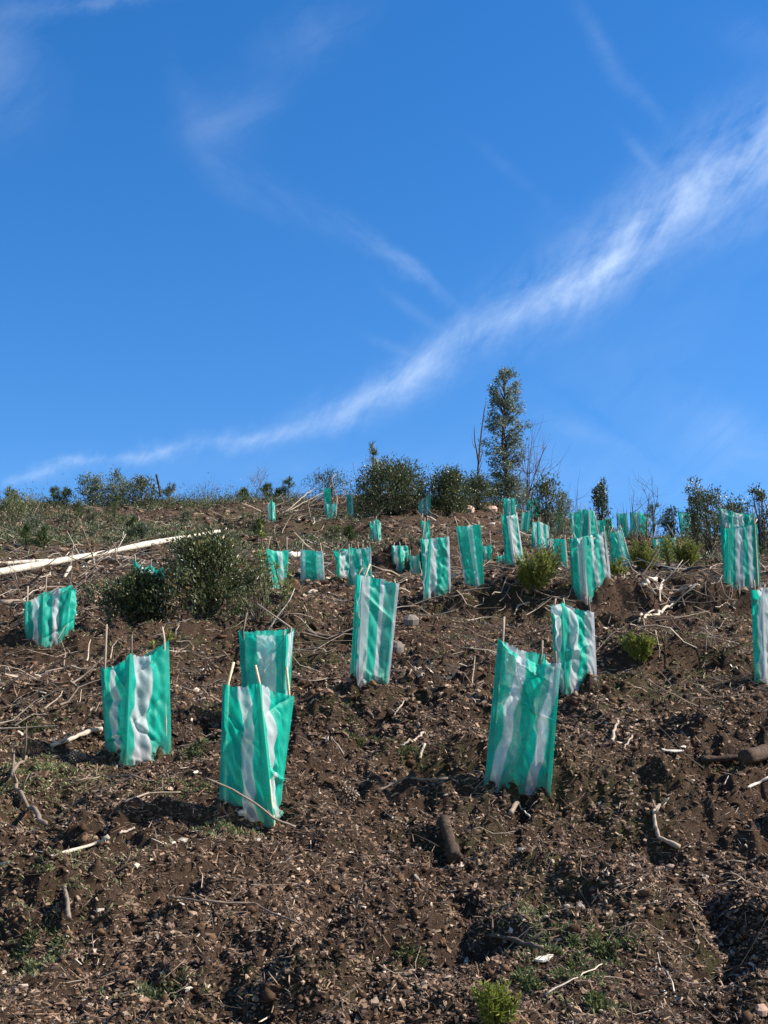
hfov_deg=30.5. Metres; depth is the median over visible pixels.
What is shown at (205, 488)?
dry stalks
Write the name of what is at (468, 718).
dry stalks
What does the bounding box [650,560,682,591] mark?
branch
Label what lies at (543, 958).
bark flake
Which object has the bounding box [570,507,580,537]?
tree shelter
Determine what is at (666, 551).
seedling clump
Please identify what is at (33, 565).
fallen log
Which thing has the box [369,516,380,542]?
tree shelter
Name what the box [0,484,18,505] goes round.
pine sapling
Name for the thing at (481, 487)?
ridge shrub
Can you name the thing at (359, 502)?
ridge shrub
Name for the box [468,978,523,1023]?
seedling clump
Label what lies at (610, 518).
tree shelter
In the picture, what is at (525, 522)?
tree shelter
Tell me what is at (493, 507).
stone
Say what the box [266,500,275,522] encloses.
tree shelter
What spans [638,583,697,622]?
branch
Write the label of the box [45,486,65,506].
pine sapling
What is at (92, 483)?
ridge shrub
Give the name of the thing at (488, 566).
twig litter
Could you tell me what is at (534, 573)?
seedling clump
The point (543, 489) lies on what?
ridge shrub
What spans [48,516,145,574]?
branch
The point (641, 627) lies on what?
slash litter
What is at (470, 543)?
tree shelter
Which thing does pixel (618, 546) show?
tree shelter
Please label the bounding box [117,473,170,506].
ridge shrub
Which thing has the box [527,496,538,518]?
tree shelter
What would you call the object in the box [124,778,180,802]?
stick
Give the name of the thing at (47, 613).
tree shelter
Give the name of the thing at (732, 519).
tree shelter
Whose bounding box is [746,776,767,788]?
stick
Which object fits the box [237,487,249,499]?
pine sapling
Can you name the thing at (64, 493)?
pine sapling
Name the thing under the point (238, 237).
sky
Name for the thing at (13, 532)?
heath scrub
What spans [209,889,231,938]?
dry stalks
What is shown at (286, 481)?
pine sapling
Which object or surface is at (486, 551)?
tree shelter
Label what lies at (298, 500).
branch
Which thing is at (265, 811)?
stick
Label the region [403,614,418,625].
stone
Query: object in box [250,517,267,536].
pine sapling
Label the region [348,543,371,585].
tree shelter
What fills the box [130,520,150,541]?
pine sapling
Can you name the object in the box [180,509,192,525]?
pine sapling
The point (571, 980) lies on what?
stick
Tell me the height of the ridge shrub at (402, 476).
1.885 m
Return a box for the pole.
[155,474,161,496]
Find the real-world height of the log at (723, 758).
0.044 m
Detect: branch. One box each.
[0,555,83,617]
[0,599,102,605]
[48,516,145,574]
[63,531,128,577]
[285,488,314,511]
[289,493,321,510]
[306,629,338,638]
[513,602,529,615]
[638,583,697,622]
[640,549,659,577]
[640,577,657,586]
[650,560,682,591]
[675,584,699,593]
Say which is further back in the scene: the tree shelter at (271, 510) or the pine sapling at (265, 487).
the pine sapling at (265, 487)
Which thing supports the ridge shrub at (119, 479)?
on the ground at (472, 761)
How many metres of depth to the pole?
42.12 m
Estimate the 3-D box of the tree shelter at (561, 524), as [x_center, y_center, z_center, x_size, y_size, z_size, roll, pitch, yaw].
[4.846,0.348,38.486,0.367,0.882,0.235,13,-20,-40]
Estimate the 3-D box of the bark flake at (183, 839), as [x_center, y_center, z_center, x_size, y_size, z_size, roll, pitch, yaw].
[-0.667,1.087,4.661,0.028,0.019,0.035,-8,-17,29]
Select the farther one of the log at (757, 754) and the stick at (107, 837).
the log at (757, 754)
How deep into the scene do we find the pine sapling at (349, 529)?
24.52 m
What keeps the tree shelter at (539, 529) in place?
on the ground at (472, 761)
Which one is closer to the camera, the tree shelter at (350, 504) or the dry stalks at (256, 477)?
the tree shelter at (350, 504)
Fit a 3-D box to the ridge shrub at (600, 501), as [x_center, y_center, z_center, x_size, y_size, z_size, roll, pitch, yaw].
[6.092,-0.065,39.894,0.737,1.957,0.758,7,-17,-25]
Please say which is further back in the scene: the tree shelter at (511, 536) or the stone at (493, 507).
the stone at (493, 507)
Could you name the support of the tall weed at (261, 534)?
on the ground at (472, 761)
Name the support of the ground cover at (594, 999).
on the ground at (472, 761)
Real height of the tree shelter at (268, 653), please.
0.723 m
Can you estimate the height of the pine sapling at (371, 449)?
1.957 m
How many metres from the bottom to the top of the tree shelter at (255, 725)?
0.715 m
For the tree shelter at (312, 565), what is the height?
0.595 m
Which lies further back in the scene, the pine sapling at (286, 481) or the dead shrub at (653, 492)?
the pine sapling at (286, 481)
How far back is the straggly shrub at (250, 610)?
10.67 m
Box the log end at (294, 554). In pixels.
[288,551,299,556]
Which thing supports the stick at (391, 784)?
on the ground at (472, 761)
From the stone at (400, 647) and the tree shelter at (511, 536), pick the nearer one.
the stone at (400, 647)
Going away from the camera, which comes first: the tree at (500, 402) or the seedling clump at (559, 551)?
the seedling clump at (559, 551)
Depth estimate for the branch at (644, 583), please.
12.24 m
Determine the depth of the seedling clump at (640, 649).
8.50 m
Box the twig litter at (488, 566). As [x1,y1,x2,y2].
[0,492,767,1023]
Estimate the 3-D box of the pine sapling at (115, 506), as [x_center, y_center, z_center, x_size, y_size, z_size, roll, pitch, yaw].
[-6.401,-0.020,33.248,0.602,0.998,0.780,-7,-16,24]
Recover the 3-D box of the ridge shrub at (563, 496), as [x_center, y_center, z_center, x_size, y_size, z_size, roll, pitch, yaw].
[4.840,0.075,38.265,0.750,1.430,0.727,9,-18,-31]
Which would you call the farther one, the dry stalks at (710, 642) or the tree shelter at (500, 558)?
the tree shelter at (500, 558)
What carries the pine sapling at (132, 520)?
on the ground at (472, 761)
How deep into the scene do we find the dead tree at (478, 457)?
43.56 m
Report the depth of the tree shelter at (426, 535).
23.53 m
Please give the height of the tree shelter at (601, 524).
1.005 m
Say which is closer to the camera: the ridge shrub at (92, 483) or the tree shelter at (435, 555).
the tree shelter at (435, 555)
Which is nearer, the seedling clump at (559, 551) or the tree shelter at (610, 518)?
the seedling clump at (559, 551)
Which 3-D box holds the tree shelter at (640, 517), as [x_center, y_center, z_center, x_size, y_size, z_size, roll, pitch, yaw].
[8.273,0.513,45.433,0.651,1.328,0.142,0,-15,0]
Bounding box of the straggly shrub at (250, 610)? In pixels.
[225,563,291,624]
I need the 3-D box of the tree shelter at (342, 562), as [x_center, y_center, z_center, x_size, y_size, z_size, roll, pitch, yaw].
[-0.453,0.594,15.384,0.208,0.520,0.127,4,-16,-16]
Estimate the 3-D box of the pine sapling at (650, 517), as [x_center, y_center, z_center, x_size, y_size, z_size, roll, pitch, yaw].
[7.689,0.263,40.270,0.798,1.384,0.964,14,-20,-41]
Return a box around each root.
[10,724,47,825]
[390,698,404,715]
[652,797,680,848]
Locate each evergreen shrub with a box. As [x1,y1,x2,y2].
[77,564,178,626]
[141,515,276,620]
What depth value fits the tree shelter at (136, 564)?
13.10 m
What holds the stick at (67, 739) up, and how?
on the ground at (472, 761)
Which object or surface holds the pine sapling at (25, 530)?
on the ground at (472, 761)
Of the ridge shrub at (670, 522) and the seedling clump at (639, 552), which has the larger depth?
the ridge shrub at (670, 522)
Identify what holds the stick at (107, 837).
on the ground at (472, 761)
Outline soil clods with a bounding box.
[0,495,767,1023]
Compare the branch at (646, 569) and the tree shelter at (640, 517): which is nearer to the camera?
the branch at (646, 569)
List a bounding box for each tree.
[472,402,486,475]
[477,362,534,503]
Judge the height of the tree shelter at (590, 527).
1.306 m
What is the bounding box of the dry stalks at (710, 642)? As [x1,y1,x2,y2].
[690,606,715,652]
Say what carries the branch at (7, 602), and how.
on the ground at (472, 761)
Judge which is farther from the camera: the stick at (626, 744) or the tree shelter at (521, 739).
the stick at (626, 744)
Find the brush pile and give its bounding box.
[0,533,398,729]
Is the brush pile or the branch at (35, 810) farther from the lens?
the brush pile
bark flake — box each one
[178,837,187,842]
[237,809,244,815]
[535,954,552,961]
[663,749,683,752]
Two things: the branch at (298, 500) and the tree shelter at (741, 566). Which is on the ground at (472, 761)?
the tree shelter at (741, 566)
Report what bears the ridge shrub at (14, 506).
on the ground at (472, 761)
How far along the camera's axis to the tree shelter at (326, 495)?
38.94 m
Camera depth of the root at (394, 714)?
7.03 m
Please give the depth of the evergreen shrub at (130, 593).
10.71 m
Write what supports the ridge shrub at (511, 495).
on the ground at (472, 761)
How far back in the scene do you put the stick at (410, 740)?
6.01 m
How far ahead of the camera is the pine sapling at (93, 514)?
36.24 m
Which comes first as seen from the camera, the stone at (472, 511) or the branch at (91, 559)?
the branch at (91, 559)
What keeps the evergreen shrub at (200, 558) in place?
on the ground at (472, 761)
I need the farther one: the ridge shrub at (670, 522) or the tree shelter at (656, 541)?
the ridge shrub at (670, 522)
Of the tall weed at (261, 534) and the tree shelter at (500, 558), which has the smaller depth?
the tall weed at (261, 534)
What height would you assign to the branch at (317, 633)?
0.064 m
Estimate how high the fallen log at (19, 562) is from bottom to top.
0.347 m
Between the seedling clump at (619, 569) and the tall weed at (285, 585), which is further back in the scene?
the seedling clump at (619, 569)
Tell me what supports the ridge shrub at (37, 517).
on the ground at (472, 761)
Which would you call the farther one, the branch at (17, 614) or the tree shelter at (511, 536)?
the tree shelter at (511, 536)
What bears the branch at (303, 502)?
on the ridge brush
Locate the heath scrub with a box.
[0,478,767,560]
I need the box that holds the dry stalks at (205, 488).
[188,476,230,502]
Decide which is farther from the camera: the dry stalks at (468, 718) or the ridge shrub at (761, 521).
the ridge shrub at (761, 521)
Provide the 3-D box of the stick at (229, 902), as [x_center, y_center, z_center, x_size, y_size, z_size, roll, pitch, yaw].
[-0.415,1.154,4.143,0.434,0.114,0.129,-6,-16,20]
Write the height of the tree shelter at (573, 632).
0.653 m
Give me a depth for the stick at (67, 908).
4.18 m
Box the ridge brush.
[252,473,363,518]
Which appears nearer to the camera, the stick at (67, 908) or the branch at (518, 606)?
the stick at (67, 908)
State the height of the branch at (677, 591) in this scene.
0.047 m
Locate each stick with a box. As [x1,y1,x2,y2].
[0,834,109,865]
[50,727,102,747]
[63,885,70,920]
[75,774,153,781]
[118,827,134,834]
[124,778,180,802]
[168,885,301,925]
[206,778,295,827]
[377,777,447,791]
[400,731,424,745]
[418,743,425,759]
[488,919,544,950]
[508,801,519,815]
[545,963,602,994]
[610,720,618,742]
[622,735,632,748]
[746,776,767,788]
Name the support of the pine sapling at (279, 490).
on the ground at (472, 761)
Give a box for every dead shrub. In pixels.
[497,419,568,503]
[627,471,675,541]
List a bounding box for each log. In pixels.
[0,529,220,575]
[0,559,47,564]
[438,814,463,864]
[700,755,737,763]
[738,744,767,764]
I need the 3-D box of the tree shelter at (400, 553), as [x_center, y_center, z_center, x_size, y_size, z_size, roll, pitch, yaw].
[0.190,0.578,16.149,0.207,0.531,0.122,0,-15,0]
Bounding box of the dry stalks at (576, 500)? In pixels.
[557,473,590,529]
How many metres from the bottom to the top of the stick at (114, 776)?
0.063 m
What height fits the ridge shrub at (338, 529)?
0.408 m
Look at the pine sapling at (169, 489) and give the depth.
43.13 m
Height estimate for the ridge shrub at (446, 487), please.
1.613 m
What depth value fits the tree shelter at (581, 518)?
39.37 m
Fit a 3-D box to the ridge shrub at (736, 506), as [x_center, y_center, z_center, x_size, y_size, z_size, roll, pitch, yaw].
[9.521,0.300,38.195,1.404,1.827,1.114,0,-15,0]
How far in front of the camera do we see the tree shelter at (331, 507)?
35.73 m
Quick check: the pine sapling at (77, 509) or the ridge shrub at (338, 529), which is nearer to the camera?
the ridge shrub at (338, 529)
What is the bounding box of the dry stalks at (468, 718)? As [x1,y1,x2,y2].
[453,678,483,740]
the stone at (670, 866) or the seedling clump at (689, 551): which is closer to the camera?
the stone at (670, 866)
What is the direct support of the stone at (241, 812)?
on the ground at (472, 761)
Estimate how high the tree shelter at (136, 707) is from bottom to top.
0.764 m
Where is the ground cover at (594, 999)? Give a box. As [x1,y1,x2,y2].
[0,503,767,1022]
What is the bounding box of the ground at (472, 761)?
[0,495,767,1023]
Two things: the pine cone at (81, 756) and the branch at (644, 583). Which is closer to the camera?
the pine cone at (81, 756)
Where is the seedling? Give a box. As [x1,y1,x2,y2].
[146,630,174,652]
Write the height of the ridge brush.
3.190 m
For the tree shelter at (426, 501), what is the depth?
37.89 m
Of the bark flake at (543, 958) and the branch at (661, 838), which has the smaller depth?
the bark flake at (543, 958)
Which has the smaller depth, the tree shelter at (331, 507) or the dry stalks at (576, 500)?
the tree shelter at (331, 507)
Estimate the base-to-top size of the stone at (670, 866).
0.019 m
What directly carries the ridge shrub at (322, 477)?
on the ground at (472, 761)
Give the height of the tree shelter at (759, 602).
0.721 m
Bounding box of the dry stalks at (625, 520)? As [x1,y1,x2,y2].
[611,481,649,540]
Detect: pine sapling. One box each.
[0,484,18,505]
[18,520,38,548]
[29,524,54,550]
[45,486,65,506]
[56,487,71,504]
[72,500,85,519]
[84,507,97,523]
[96,493,129,528]
[123,515,138,540]
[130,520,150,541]
[161,481,178,504]
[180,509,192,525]
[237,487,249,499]
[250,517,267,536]
[259,481,272,497]
[271,487,285,498]
[279,475,295,496]
[342,523,356,543]
[366,439,382,497]
[544,511,571,541]
[639,499,667,538]
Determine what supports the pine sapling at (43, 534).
on the ground at (472, 761)
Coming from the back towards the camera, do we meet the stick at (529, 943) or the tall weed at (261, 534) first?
the tall weed at (261, 534)
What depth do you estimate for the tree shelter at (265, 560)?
14.48 m
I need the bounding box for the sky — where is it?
[0,0,767,539]
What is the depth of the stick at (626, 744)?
6.15 m
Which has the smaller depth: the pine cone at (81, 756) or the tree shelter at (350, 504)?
the pine cone at (81, 756)
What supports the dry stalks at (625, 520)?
on the ground at (472, 761)
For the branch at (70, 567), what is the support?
on the ground at (472, 761)
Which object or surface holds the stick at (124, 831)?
on the ground at (472, 761)
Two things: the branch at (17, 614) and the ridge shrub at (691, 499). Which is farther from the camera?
the ridge shrub at (691, 499)
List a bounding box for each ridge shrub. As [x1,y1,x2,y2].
[0,488,36,529]
[21,510,45,534]
[64,470,109,506]
[69,477,156,506]
[99,468,141,505]
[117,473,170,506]
[300,466,358,496]
[323,524,343,539]
[349,451,439,515]
[353,495,365,512]
[420,463,480,515]
[460,469,499,509]
[484,472,541,508]
[529,472,566,526]
[547,490,575,536]
[589,477,613,531]
[661,505,680,537]
[678,483,730,555]
[682,475,706,545]
[713,491,757,532]
[743,482,767,555]
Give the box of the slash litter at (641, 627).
[7,509,736,656]
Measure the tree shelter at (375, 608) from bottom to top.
0.753 m
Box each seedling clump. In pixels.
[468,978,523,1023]
[513,546,560,595]
[534,540,562,577]
[609,555,629,575]
[616,632,657,663]
[627,536,661,570]
[655,531,675,565]
[669,535,701,568]
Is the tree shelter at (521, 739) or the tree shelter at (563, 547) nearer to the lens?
the tree shelter at (521, 739)
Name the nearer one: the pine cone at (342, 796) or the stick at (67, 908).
the stick at (67, 908)
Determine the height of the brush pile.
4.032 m
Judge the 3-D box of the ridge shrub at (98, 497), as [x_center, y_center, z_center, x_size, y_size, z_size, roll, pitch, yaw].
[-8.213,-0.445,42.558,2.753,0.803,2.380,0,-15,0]
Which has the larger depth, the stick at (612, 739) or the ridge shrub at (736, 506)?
the ridge shrub at (736, 506)
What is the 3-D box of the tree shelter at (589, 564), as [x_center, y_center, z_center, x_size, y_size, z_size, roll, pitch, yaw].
[1.802,0.512,12.245,0.358,0.830,0.111,0,-15,0]
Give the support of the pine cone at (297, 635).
on the ground at (472, 761)
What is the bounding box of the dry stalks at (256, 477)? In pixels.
[246,465,274,495]
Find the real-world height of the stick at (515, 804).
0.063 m
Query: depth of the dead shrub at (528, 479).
43.10 m
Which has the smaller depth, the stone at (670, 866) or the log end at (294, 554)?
the stone at (670, 866)
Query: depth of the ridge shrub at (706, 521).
37.08 m
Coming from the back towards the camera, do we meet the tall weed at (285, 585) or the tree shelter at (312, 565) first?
the tree shelter at (312, 565)
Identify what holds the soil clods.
on the ground at (472, 761)
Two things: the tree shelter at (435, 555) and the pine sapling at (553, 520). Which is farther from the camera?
the pine sapling at (553, 520)
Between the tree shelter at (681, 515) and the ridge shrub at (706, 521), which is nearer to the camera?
the ridge shrub at (706, 521)
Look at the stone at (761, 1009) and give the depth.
3.72 m
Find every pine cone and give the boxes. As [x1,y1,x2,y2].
[68,750,85,762]
[284,627,299,638]
[338,785,357,803]
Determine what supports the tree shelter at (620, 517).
on the ground at (472, 761)
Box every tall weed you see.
[240,520,269,606]
[272,561,295,604]
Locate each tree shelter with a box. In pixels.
[24,572,76,647]
[101,624,171,766]
[133,554,163,589]
[219,662,293,827]
[239,603,294,694]
[260,546,269,581]
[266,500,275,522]
[266,537,288,588]
[300,543,324,583]
[323,485,330,514]
[325,501,337,518]
[333,544,348,578]
[346,493,353,517]
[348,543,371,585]
[350,564,398,687]
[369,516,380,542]
[392,541,408,572]
[409,549,418,574]
[418,493,430,514]
[420,513,429,538]
[420,518,450,601]
[454,516,483,585]
[482,536,491,561]
[483,616,560,796]
[497,552,504,564]
[501,505,523,566]
[503,497,516,514]
[520,508,530,533]
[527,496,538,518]
[531,517,548,550]
[550,535,567,566]
[550,596,596,695]
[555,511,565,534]
[569,526,610,605]
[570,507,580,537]
[578,503,585,536]
[583,504,598,535]
[596,514,605,532]
[606,517,613,533]
[609,526,632,567]
[616,510,628,537]
[630,509,649,534]
[652,524,675,556]
[678,508,693,537]
[719,501,754,558]
[723,519,760,589]
[751,580,767,684]
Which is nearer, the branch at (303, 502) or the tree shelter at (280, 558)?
the tree shelter at (280, 558)
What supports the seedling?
on the ground at (472, 761)
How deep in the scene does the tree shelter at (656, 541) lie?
30.70 m
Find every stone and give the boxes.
[392,641,403,652]
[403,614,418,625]
[465,505,474,512]
[486,506,496,511]
[666,864,674,868]
[754,1003,767,1016]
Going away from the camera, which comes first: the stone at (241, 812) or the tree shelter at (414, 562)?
the stone at (241, 812)
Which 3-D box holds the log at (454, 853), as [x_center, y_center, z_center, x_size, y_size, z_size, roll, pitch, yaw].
[0.226,1.144,4.915,0.058,0.182,0.206,3,-15,-13]
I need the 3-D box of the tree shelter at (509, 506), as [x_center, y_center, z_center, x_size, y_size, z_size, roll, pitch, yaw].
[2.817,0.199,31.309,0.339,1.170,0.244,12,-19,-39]
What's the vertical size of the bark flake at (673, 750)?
0.021 m
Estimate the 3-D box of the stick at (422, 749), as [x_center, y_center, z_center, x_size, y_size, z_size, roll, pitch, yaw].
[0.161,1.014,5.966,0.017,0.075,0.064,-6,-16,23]

